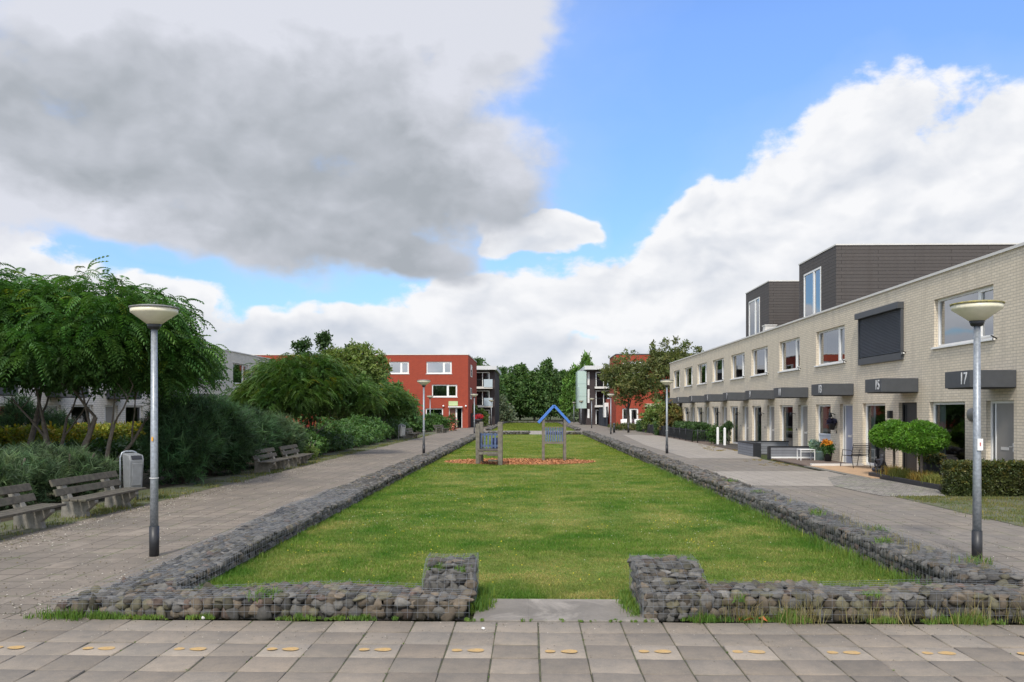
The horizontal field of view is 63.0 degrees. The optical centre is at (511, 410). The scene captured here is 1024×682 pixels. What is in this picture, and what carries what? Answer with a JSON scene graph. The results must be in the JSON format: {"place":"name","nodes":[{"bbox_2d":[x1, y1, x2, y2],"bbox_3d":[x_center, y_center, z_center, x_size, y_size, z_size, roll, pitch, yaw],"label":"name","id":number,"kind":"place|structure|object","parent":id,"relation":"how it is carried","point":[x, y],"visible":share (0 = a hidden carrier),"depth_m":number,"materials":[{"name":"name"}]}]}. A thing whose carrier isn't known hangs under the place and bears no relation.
{"place":"outdoors","nodes":[
{"label":"outdoors","id":0,"kind":"place"},
{"bbox_2d":[0,385,88,427],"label":"terraced house","id":1,"kind":"structure","parent":0,"point":[54,402],"depth_m":36.30,"materials":[{"name":"white brick"}]},
{"bbox_2d":[65,387,141,425],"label":"terraced house","id":2,"kind":"structure","parent":0,"point":[100,408],"depth_m":40.70,"materials":[{"name":"white brick"}]},
{"bbox_2d":[121,391,179,424],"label":"terraced house","id":3,"kind":"structure","parent":0,"point":[127,413],"depth_m":45.41,"materials":[{"name":"white brick"}]},
{"bbox_2d":[0,431,426,521],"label":"planting bed","id":4,"kind":"object","parent":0,"point":[146,479],"depth_m":25.04,"materials":[{"name":"soil"}]},
{"bbox_2d":[0,441,75,510],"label":"pine shrub","id":5,"kind":"object","parent":4,"relation":"on","point":[33,469],"visible":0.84,"depth_m":17.21,"materials":[{"name":"green plant"}]},
{"bbox_2d":[0,392,75,438],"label":"pine shrub","id":6,"kind":"object","parent":4,"relation":"on","point":[8,416],"visible":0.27,"depth_m":28.14,"materials":[{"name":"plant"}]},
{"bbox_2d":[0,262,106,444],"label":"sumac tree","id":7,"kind":"object","parent":4,"relation":"on","point":[36,420],"visible":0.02,"depth_m":23.78,"materials":[{"name":"green plant"}]},
{"bbox_2d":[15,439,122,503],"bbox_3d":[-10.251,1.445,18.928,2.651,1.818,2.430,0,0,1],"label":"pine shrub","id":8,"kind":"object","parent":4,"relation":"on","point":[84,461],"visible":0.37,"depth_m":18.71,"materials":[{"name":"green plant"}]},
{"bbox_2d":[0,420,146,448],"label":"golden hedge","id":9,"kind":"object","parent":4,"relation":"on","point":[15,433],"visible":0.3,"depth_m":28.23,"materials":[{"name":"green plant"}]},
{"bbox_2d":[0,435,169,485],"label":"dark hedge","id":10,"kind":"object","parent":4,"relation":"on","point":[118,446],"visible":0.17,"depth_m":26.92,"materials":[{"name":"green plant"}]},
{"bbox_2d":[0,255,234,466],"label":"sumac tree","id":11,"kind":"object","parent":4,"relation":"on","point":[69,337],"visible":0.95,"depth_m":20.34,"materials":[{"name":"green plant"}]},
{"bbox_2d":[133,390,237,484],"bbox_3d":[-9.421,0.873,23.834,2.884,3.140,3.395,0,0,1],"label":"pine shrub","id":12,"kind":"object","parent":4,"relation":"on","point":[191,438],"visible":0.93,"depth_m":23.16,"materials":[{"name":"green plant"}]},
{"bbox_2d":[167,390,272,475],"bbox_3d":[-9.800,0.810,26.929,3.800,3.158,3.869,0,0,1],"label":"pine shrub","id":13,"kind":"object","parent":4,"relation":"on","point":[245,430],"visible":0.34,"depth_m":26.52,"materials":[{"name":"green plant"}]},
{"bbox_2d":[215,397,287,469],"bbox_3d":[-9.857,0.960,30.285,3.376,3.044,4.135,0,0,1],"label":"pine shrub","id":14,"kind":"object","parent":4,"relation":"on","point":[272,427],"visible":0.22,"depth_m":30.07,"materials":[{"name":"green plant"}]},
{"bbox_2d":[252,407,309,460],"bbox_3d":[-9.481,1.075,33.572,3.266,2.541,3.299,0,0,-31],"label":"pine shrub","id":15,"kind":"object","parent":4,"relation":"on","point":[295,431],"visible":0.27,"depth_m":33.27,"materials":[{"name":"green plant"}]},
{"bbox_2d":[218,350,389,454],"bbox_3d":[-9.534,-0.292,38.743,7.781,4.973,6.014,0,0,1],"label":"sumac tree","id":16,"kind":"object","parent":4,"relation":"on","point":[303,384],"visible":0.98,"depth_m":37.38,"materials":[{"name":"green plant"}]},
{"bbox_2d":[290,329,349,427],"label":"young poplar","id":17,"kind":"object","parent":4,"relation":"on","point":[323,339],"visible":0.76,"depth_m":60.16,"materials":[{"name":"green plant"}]},
{"bbox_2d":[302,425,356,451],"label":"shrub","id":18,"kind":"object","parent":4,"relation":"on","point":[337,441],"visible":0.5,"depth_m":41.82,"materials":[{"name":"green plant"}]},
{"bbox_2d":[312,416,373,447],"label":"shrub","id":19,"kind":"object","parent":4,"relation":"on","point":[360,435],"visible":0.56,"depth_m":45.89,"materials":[{"name":"green plant"}]},
{"bbox_2d":[320,338,392,421],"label":"loose tree","id":20,"kind":"object","parent":4,"relation":"on","point":[360,357],"visible":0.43,"depth_m":59.70,"materials":[{"name":"green plant"}]},
{"bbox_2d":[331,418,382,444],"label":"shrub","id":21,"kind":"object","parent":4,"relation":"on","point":[371,431],"visible":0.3,"depth_m":50.21,"materials":[{"name":"green plant"}]},
{"bbox_2d":[347,412,394,442],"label":"shrub","id":22,"kind":"object","parent":4,"relation":"on","point":[384,429],"visible":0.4,"depth_m":53.99,"materials":[{"name":"green plant"}]},
{"bbox_2d":[345,380,417,421],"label":"sumac tree","id":23,"kind":"object","parent":4,"relation":"on","point":[398,406],"visible":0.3,"depth_m":57.14,"materials":[{"name":"green plant"}]},
{"bbox_2d":[0,431,435,541],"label":"verge","id":24,"kind":"structure","parent":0,"point":[171,488],"depth_m":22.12,"materials":[{"name":"green plant"}]},
{"bbox_2d":[0,483,65,530],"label":"park bench","id":25,"kind":"object","parent":24,"relation":"on","point":[32,516],"visible":0.86,"depth_m":14.61,"materials":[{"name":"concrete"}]},
{"bbox_2d":[49,470,145,519],"bbox_3d":[-8.421,1.707,17.013,0.817,0.800,2.500,0,0,1],"label":"park bench","id":26,"kind":"object","parent":24,"relation":"on","point":[81,506],"visible":0.88,"depth_m":16.68,"materials":[{"name":"wood"}]},
{"bbox_2d":[119,450,143,499],"bbox_3d":[-8.585,1.508,18.924,0.480,1.205,0.426,0,0,43],"label":"litter bin","id":27,"kind":"object","parent":24,"relation":"on","point":[133,463],"visible":0.79,"depth_m":18.80,"materials":[{"name":"grey metal"}]},
{"bbox_2d":[252,447,292,472],"bbox_3d":[-8.275,1.707,28.613,0.817,0.800,2.500,0,0,1],"label":"park bench","id":28,"kind":"object","parent":24,"relation":"on","point":[272,462],"visible":0.74,"depth_m":28.19,"materials":[{"name":"grey wood"}]},
{"bbox_2d":[279,444,313,466],"bbox_3d":[-8.190,1.707,31.615,0.817,0.800,2.500,0,0,-1],"label":"park bench","id":29,"kind":"object","parent":24,"relation":"on","point":[299,458],"visible":0.88,"depth_m":31.21,"materials":[{"name":"grey wood"}]},
{"bbox_2d":[229,350,253,394],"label":"terraced house","id":30,"kind":"structure","parent":0,"point":[238,361],"depth_m":61.42,"materials":[{"name":"white brick"}]},
{"bbox_2d":[0,425,492,619],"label":"path","id":31,"kind":"structure","parent":0,"point":[130,539],"depth_m":14.28,"materials":[{"name":"grey concrete"}]},
{"bbox_2d":[128,304,178,556],"bbox_3d":[-5.079,0.305,11.861,0.668,3.610,0.668,0,0,1],"label":"street lamp","id":32,"kind":"object","parent":31,"relation":"on","point":[154,317],"visible":0.98,"depth_m":11.81,"materials":[{"name":"metal"}]},
{"bbox_2d":[0,450,382,562],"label":"path grit","id":33,"kind":"object","parent":31,"relation":"on","point":[22,538],"visible":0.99,"depth_m":17.20,"materials":[{"name":"grey gravel"}]},
{"bbox_2d":[0,454,418,615],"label":"path grit","id":34,"kind":"object","parent":31,"relation":"on","point":[139,557],"visible":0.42,"depth_m":11.24,"materials":[{"name":"grey gravel"}]},
{"bbox_2d":[104,455,436,590],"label":"gabion wall","id":35,"kind":"structure","parent":31,"relation":"on","point":[207,559],"depth_m":12.46,"materials":[{"name":"stone"}]},
{"bbox_2d":[421,431,485,459],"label":"gabion wall","id":36,"kind":"structure","parent":31,"relation":"on","point":[444,450],"depth_m":42.23,"materials":[{"name":"stone"}]},
{"bbox_2d":[0,619,1023,681],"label":"paving","id":37,"kind":"structure","parent":0,"point":[659,658],"depth_m":7.13,"materials":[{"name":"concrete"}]},
{"bbox_2d":[23,604,1023,625],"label":"weeds","id":38,"kind":"object","parent":37,"relation":"on","point":[71,615],"visible":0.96,"depth_m":8.19,"materials":[{"name":"green plant"}]},
{"bbox_2d":[693,588,1023,626],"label":"dry weeds","id":39,"kind":"object","parent":37,"relation":"on","point":[817,610],"visible":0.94,"depth_m":8.11,"materials":[{"name":"green plant"}]},
{"bbox_2d":[1,415,1022,624],"bbox_3d":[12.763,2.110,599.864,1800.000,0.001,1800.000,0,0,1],"label":"ground","id":40,"kind":"structure","parent":0,"point":[469,614],"depth_m":8.40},
{"bbox_2d":[52,580,476,621],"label":"gabion wall","id":41,"kind":"structure","parent":40,"relation":"on","point":[347,599],"depth_m":8.36,"materials":[{"name":"stone"}]},
{"bbox_2d":[244,477,993,602],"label":"wall weeds","id":42,"kind":"object","parent":41,"relation":"on","point":[879,539],"depth_m":8.93,"materials":[{"name":"green plant"}]},
{"bbox_2d":[251,354,476,427],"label":"apartment block","id":43,"kind":"structure","parent":40,"relation":"on","point":[451,386],"depth_m":100.27,"materials":[{"name":"red brick"}]},
{"bbox_2d":[477,366,500,424],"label":"apartment block","id":44,"kind":"structure","parent":40,"relation":"on","point":[487,383],"depth_m":122.09,"materials":[{"name":"brick"}]},
{"bbox_2d":[499,394,517,421],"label":"shrub","id":45,"kind":"object","parent":40,"relation":"on","point":[508,413],"visible":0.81,"depth_m":149.30,"materials":[{"name":"green plant"}]},
{"bbox_2d":[473,599,658,622],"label":"threshold slab","id":46,"kind":"structure","parent":40,"relation":"on","point":[566,610],"depth_m":8.52,"materials":[{"name":"concrete"}]},
{"bbox_2d":[576,366,609,424],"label":"apartment block","id":47,"kind":"structure","parent":40,"relation":"on","point":[589,383],"depth_m":121.76,"materials":[{"name":"brick"}]},
{"bbox_2d":[598,347,652,422],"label":"street tree","id":48,"kind":"object","parent":40,"relation":"on","point":[626,376],"visible":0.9,"depth_m":87.34,"materials":[{"name":"green plant"}]},
{"bbox_2d":[636,336,703,402],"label":"street tree","id":49,"kind":"object","parent":40,"relation":"on","point":[660,360],"visible":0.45,"depth_m":85.12,"materials":[{"name":"green plant"}]},
{"bbox_2d":[627,554,715,622],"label":"gabion wall","id":50,"kind":"structure","parent":40,"relation":"on","point":[670,588],"depth_m":8.46,"materials":[{"name":"stone"}]},
{"bbox_2d":[737,441,788,456],"bbox_3d":[12.002,1.762,38.748,2.390,0.635,2.850,0,0,1],"label":"plank planter","id":51,"kind":"object","parent":40,"relation":"on","point":[754,448],"visible":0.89,"depth_m":39.29,"materials":[{"name":"grey wood"}]},
{"bbox_2d":[767,446,813,458],"bbox_3d":[12.054,1.798,35.807,2.160,0.565,0.230,0,0,1],"label":"bench","id":52,"kind":"object","parent":40,"relation":"on","point":[781,451],"visible":0.75,"depth_m":35.75,"materials":[{"name":"white metal"}]},
{"bbox_2d":[641,454,1023,586],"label":"gabion wall","id":53,"kind":"structure","parent":40,"relation":"on","point":[925,562],"depth_m":12.00,"materials":[{"name":"stone"}]},
{"bbox_2d":[774,495,1001,569],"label":"weeds","id":54,"kind":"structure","parent":53,"relation":"on","point":[912,547],"depth_m":11.02,"materials":[{"name":"green plant"}]},
{"bbox_2d":[705,578,1023,623],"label":"gabion wall","id":55,"kind":"structure","parent":40,"relation":"on","point":[951,596],"depth_m":8.24,"materials":[{"name":"stone"}]},
{"bbox_2d":[868,472,942,490],"bbox_3d":[12.007,2.005,23.950,1.750,0.150,4.500,0,0,1],"label":"raised bed","id":56,"kind":"object","parent":40,"relation":"on","point":[905,480],"visible":0.37,"depth_m":23.56,"materials":[{"name":"grey stone"}]},
{"bbox_2d":[868,418,907,466],"bbox_3d":[11.839,1.117,25.934,1.526,1.788,1.562,0,0,1],"label":"lollipop tree","id":57,"kind":"object","parent":56,"relation":"on","point":[881,434],"visible":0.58,"depth_m":25.70,"materials":[{"name":"green plant"}]},
{"bbox_2d":[892,418,950,473],"bbox_3d":[11.569,1.105,23.646,1.529,1.812,1.534,0,0,1],"label":"lollipop tree","id":58,"kind":"object","parent":56,"relation":"on","point":[921,438],"visible":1,"depth_m":23.24,"materials":[{"name":"green plant"}]},
{"bbox_2d":[913,452,946,475],"bbox_3d":[12.512,1.549,24.935,0.907,0.862,0.816,0,0,-34],"label":"square pot","id":59,"kind":"object","parent":56,"relation":"on","point":[931,462],"visible":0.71,"depth_m":24.70,"materials":[{"name":"plant"}]},
{"bbox_2d":[939,457,1023,496],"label":"clipped hedge","id":60,"kind":"object","parent":40,"relation":"on","point":[1002,477],"visible":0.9,"depth_m":20.13,"materials":[{"name":"green plant"}]},
{"bbox_2d":[0,0,1023,371],"label":"sky","id":61,"kind":"structure","parent":0,"point":[507,183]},
{"bbox_2d":[499,420,537,421],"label":"meadow","id":62,"kind":"structure","parent":0,"point":[523,420],"depth_m":176.30,"materials":[{"name":"green plant"}]},
{"bbox_2d":[500,372,521,415],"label":"woodland tree","id":63,"kind":"object","parent":62,"relation":"on","point":[511,384],"visible":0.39,"depth_m":172.08,"materials":[{"name":"green plant"}]},
{"bbox_2d":[513,367,552,420],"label":"woodland tree","id":64,"kind":"object","parent":62,"relation":"on","point":[527,386],"visible":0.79,"depth_m":170.27,"materials":[{"name":"green plant"}]},
{"bbox_2d":[529,357,561,419],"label":"woodland tree","id":65,"kind":"object","parent":62,"relation":"on","point":[549,376],"visible":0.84,"depth_m":168.74,"materials":[{"name":"green plant"}]},
{"bbox_2d":[559,362,580,415],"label":"woodland tree","id":66,"kind":"object","parent":62,"relation":"on","point":[567,399],"visible":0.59,"depth_m":156.94,"materials":[{"name":"green plant"}]},
{"bbox_2d":[491,422,575,430],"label":"lawn grass","id":67,"kind":"structure","parent":0,"point":[527,426],"depth_m":103.65,"materials":[{"name":"green plant"}]},
{"bbox_2d":[427,434,652,467],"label":"lawn grass","id":68,"kind":"structure","parent":0,"point":[524,451],"depth_m":39.23,"materials":[{"name":"green plant"}]},
{"bbox_2d":[191,434,916,598],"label":"lawn","id":69,"kind":"structure","parent":0,"point":[541,513],"depth_m":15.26,"materials":[{"name":"plant"}]},
{"bbox_2d":[422,553,478,607],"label":"gabion wall","id":70,"kind":"structure","parent":69,"relation":"on","point":[448,579],"depth_m":8.85,"materials":[{"name":"stone"}]},
{"bbox_2d":[450,459,587,464],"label":"bark chips","id":71,"kind":"object","parent":69,"relation":"on","point":[526,461],"visible":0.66,"depth_m":33.03,"materials":[{"name":"brown wood"}]},
{"bbox_2d":[476,422,502,465],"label":"play tower","id":72,"kind":"structure","parent":71,"relation":"on","point":[496,444],"depth_m":32.16,"materials":[{"name":"grey wood"}]},
{"bbox_2d":[444,457,594,464],"bbox_3d":[0.316,2.042,33.700,6.163,0.149,4.104,0,0,1],"label":"bark chips loose","id":73,"kind":"object","parent":71,"relation":"on","point":[522,461],"visible":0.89,"depth_m":33.42,"materials":[{"name":"brown wood"}]},
{"bbox_2d":[538,405,569,459],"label":"play house","id":74,"kind":"structure","parent":71,"relation":"on","point":[544,428],"depth_m":34.28,"materials":[{"name":"grey wood"}]},
{"bbox_2d":[198,462,930,616],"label":"tall grass","id":75,"kind":"structure","parent":69,"relation":"on","point":[627,600],"depth_m":11.04,"materials":[{"name":"green plant"}]},
{"bbox_2d":[582,430,656,460],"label":"gabion wall","id":76,"kind":"structure","parent":69,"relation":"on","point":[629,449],"depth_m":43.49,"materials":[{"name":"stone"}]},
{"bbox_2d":[623,429,648,432],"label":"path","id":77,"kind":"structure","parent":0,"point":[634,431],"depth_m":82.87,"materials":[{"name":"grey concrete"}]},
{"bbox_2d":[637,398,665,432],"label":"shrub","id":78,"kind":"object","parent":77,"relation":"on","point":[650,415],"visible":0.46,"depth_m":77.90,"materials":[{"name":"green plant"}]},
{"bbox_2d":[603,354,693,427],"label":"apartment block","id":79,"kind":"structure","parent":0,"point":[618,413],"depth_m":99.75,"materials":[{"name":"red brick"}]},
{"bbox_2d":[665,359,682,419],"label":"terraced house","id":80,"kind":"structure","parent":0,"point":[676,376],"depth_m":70.63,"materials":[{"name":"white brick"}]},
{"bbox_2d":[676,354,694,421],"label":"terraced house","id":81,"kind":"structure","parent":0,"point":[688,384],"depth_m":64.88,"materials":[{"name":"white brick"}]},
{"bbox_2d":[639,433,731,449],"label":"front garden","id":82,"kind":"object","parent":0,"point":[706,443],"visible":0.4,"depth_m":55.87,"materials":[{"name":"brick"}]},
{"bbox_2d":[656,399,682,429],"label":"shrub","id":83,"kind":"object","parent":82,"relation":"on","point":[675,413],"visible":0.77,"depth_m":67.78,"materials":[{"name":"green plant"}]},
{"bbox_2d":[659,425,715,441],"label":"railing","id":84,"kind":"object","parent":82,"relation":"on","point":[679,433],"visible":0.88,"depth_m":60.00,"materials":[{"name":"black metal"}]},
{"bbox_2d":[672,420,710,440],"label":"clipped hedge","id":85,"kind":"object","parent":82,"relation":"on","point":[684,424],"visible":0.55,"depth_m":57.09,"materials":[{"name":"green plant"}]},
{"bbox_2d":[689,349,709,423],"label":"terraced house","id":86,"kind":"structure","parent":0,"point":[702,382],"depth_m":60.00,"materials":[{"name":"white brick"}]},
{"bbox_2d":[704,344,727,443],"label":"terraced house","id":87,"kind":"structure","parent":0,"point":[718,383],"depth_m":54.62,"materials":[{"name":"white brick"}]},
{"bbox_2d":[723,280,798,443],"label":"terraced house","id":88,"kind":"structure","parent":0,"point":[772,302],"depth_m":48.48,"materials":[{"name":"white brick"}]},
{"bbox_2d":[745,327,776,440],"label":"terraced house","id":89,"kind":"structure","parent":0,"point":[763,384],"depth_m":44.15,"materials":[{"name":"white brick"}]},
{"bbox_2d":[566,421,1023,582],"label":"path","id":90,"kind":"structure","parent":0,"point":[920,522],"depth_m":16.77,"materials":[{"name":"grey concrete"}]},
{"bbox_2d":[625,435,761,458],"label":"pavement patch","id":91,"kind":"object","parent":90,"relation":"on","point":[687,449],"visible":1,"depth_m":45.50,"materials":[{"name":"grey concrete"}]},
{"bbox_2d":[712,471,841,485],"bbox_3d":[8.242,2.059,25.631,4.890,0.001,6.000,0,0,1],"label":"pavement patch","id":92,"kind":"object","parent":90,"relation":"on","point":[795,478],"visible":0.6,"depth_m":25.75,"materials":[{"name":"grey concrete"}]},
{"bbox_2d":[828,475,944,495],"bbox_3d":[9.961,2.055,23.443,2.320,0.001,6.700,0,0,1],"label":"cobble strip","id":93,"kind":"object","parent":90,"relation":"on","point":[880,487],"visible":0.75,"depth_m":22.36,"materials":[{"name":"grey stone"}]},
{"bbox_2d":[950,300,1004,561],"bbox_3d":[6.354,0.305,11.417,0.668,3.610,0.668,0,0,1],"label":"street lamp","id":94,"kind":"object","parent":90,"relation":"on","point":[976,314],"visible":0.98,"depth_m":11.37,"materials":[{"name":"metal"}]},
{"bbox_2d":[771,458,851,465],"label":"patio","id":95,"kind":"structure","parent":0,"point":[805,462],"depth_m":33.38,"materials":[{"name":"concrete"}]},
{"bbox_2d":[811,300,857,463],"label":"terraced house","id":96,"kind":"structure","parent":0,"point":[834,389],"depth_m":33.68,"materials":[{"name":"white brick"}]},
{"bbox_2d":[814,325,844,366],"bbox_3d":[13.254,-2.640,34.551,0.373,1.520,3.450,0,0,1],"label":"window","id":97,"kind":"structure","parent":96,"relation":"in","point":[840,361],"depth_m":35.74,"materials":[{"name":"white paint"}]},
{"bbox_2d":[843,404,852,462],"bbox_3d":[13.255,0.905,32.760,0.070,2.350,1.330,0,0,1],"label":"door","id":98,"kind":"structure","parent":96,"relation":"in","point":[847,408],"depth_m":32.97,"materials":[{"name":"white paint"}]},
{"bbox_2d":[813,466,879,478],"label":"patio","id":99,"kind":"structure","parent":0,"point":[863,471],"depth_m":28.87,"materials":[{"name":"tile"}]},
{"bbox_2d":[854,278,921,471],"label":"terraced house","id":100,"kind":"structure","parent":0,"point":[889,353],"depth_m":28.49,"materials":[{"name":"white brick"}]},
{"bbox_2d":[866,403,884,465],"bbox_3d":[13.259,0.865,30.140,0.189,2.270,1.990,0,0,1],"label":"window","id":101,"kind":"structure","parent":100,"relation":"in","point":[872,405],"depth_m":31.03,"materials":[{"name":"white paint"}]},
{"bbox_2d":[902,402,916,471],"bbox_3d":[13.141,0.905,27.427,0.070,2.350,1.320,0,0,1],"label":"door","id":102,"kind":"structure","parent":100,"relation":"in","point":[909,410],"depth_m":27.59,"materials":[{"name":"grey paint"}]},
{"bbox_2d":[773,243,1019,445],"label":"terraced house","id":103,"kind":"structure","parent":0,"point":[834,275],"depth_m":37.05,"materials":[{"name":"white brick"}]},
{"bbox_2d":[891,494,1023,526],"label":"verge","id":104,"kind":"structure","parent":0,"point":[970,507],"depth_m":17.93,"materials":[{"name":"green plant"}]},
{"bbox_2d":[920,245,1016,473],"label":"terraced house","id":105,"kind":"structure","parent":0,"point":[947,367],"depth_m":23.51,"materials":[{"name":"white brick"}]},
{"bbox_2d":[933,401,964,473],"bbox_3d":[13.147,0.865,24.866,0.189,2.270,2.120,0,0,1],"label":"window","id":106,"kind":"structure","parent":105,"relation":"in","point":[942,404],"depth_m":25.66,"materials":[{"name":"white paint"}]},
{"bbox_2d":[931,285,994,349],"bbox_3d":[12.973,-2.640,23.989,0.260,1.520,3.440,0,0,1],"label":"window","id":107,"kind":"structure","parent":105,"relation":"in","point":[980,291],"depth_m":24.16,"materials":[{"name":"white paint"}]},
{"bbox_2d":[991,400,1013,460],"bbox_3d":[12.992,0.905,22.059,0.141,2.350,1.300,0,0,1],"label":"door","id":108,"kind":"structure","parent":105,"relation":"in","point":[1002,412],"depth_m":22.16,"materials":[{"name":"white paint"}]},
{"bbox_2d":[1015,242,1023,460],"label":"terraced house","id":109,"kind":"structure","parent":0,"point":[1020,351],"depth_m":21.12,"materials":[{"name":"white brick"}]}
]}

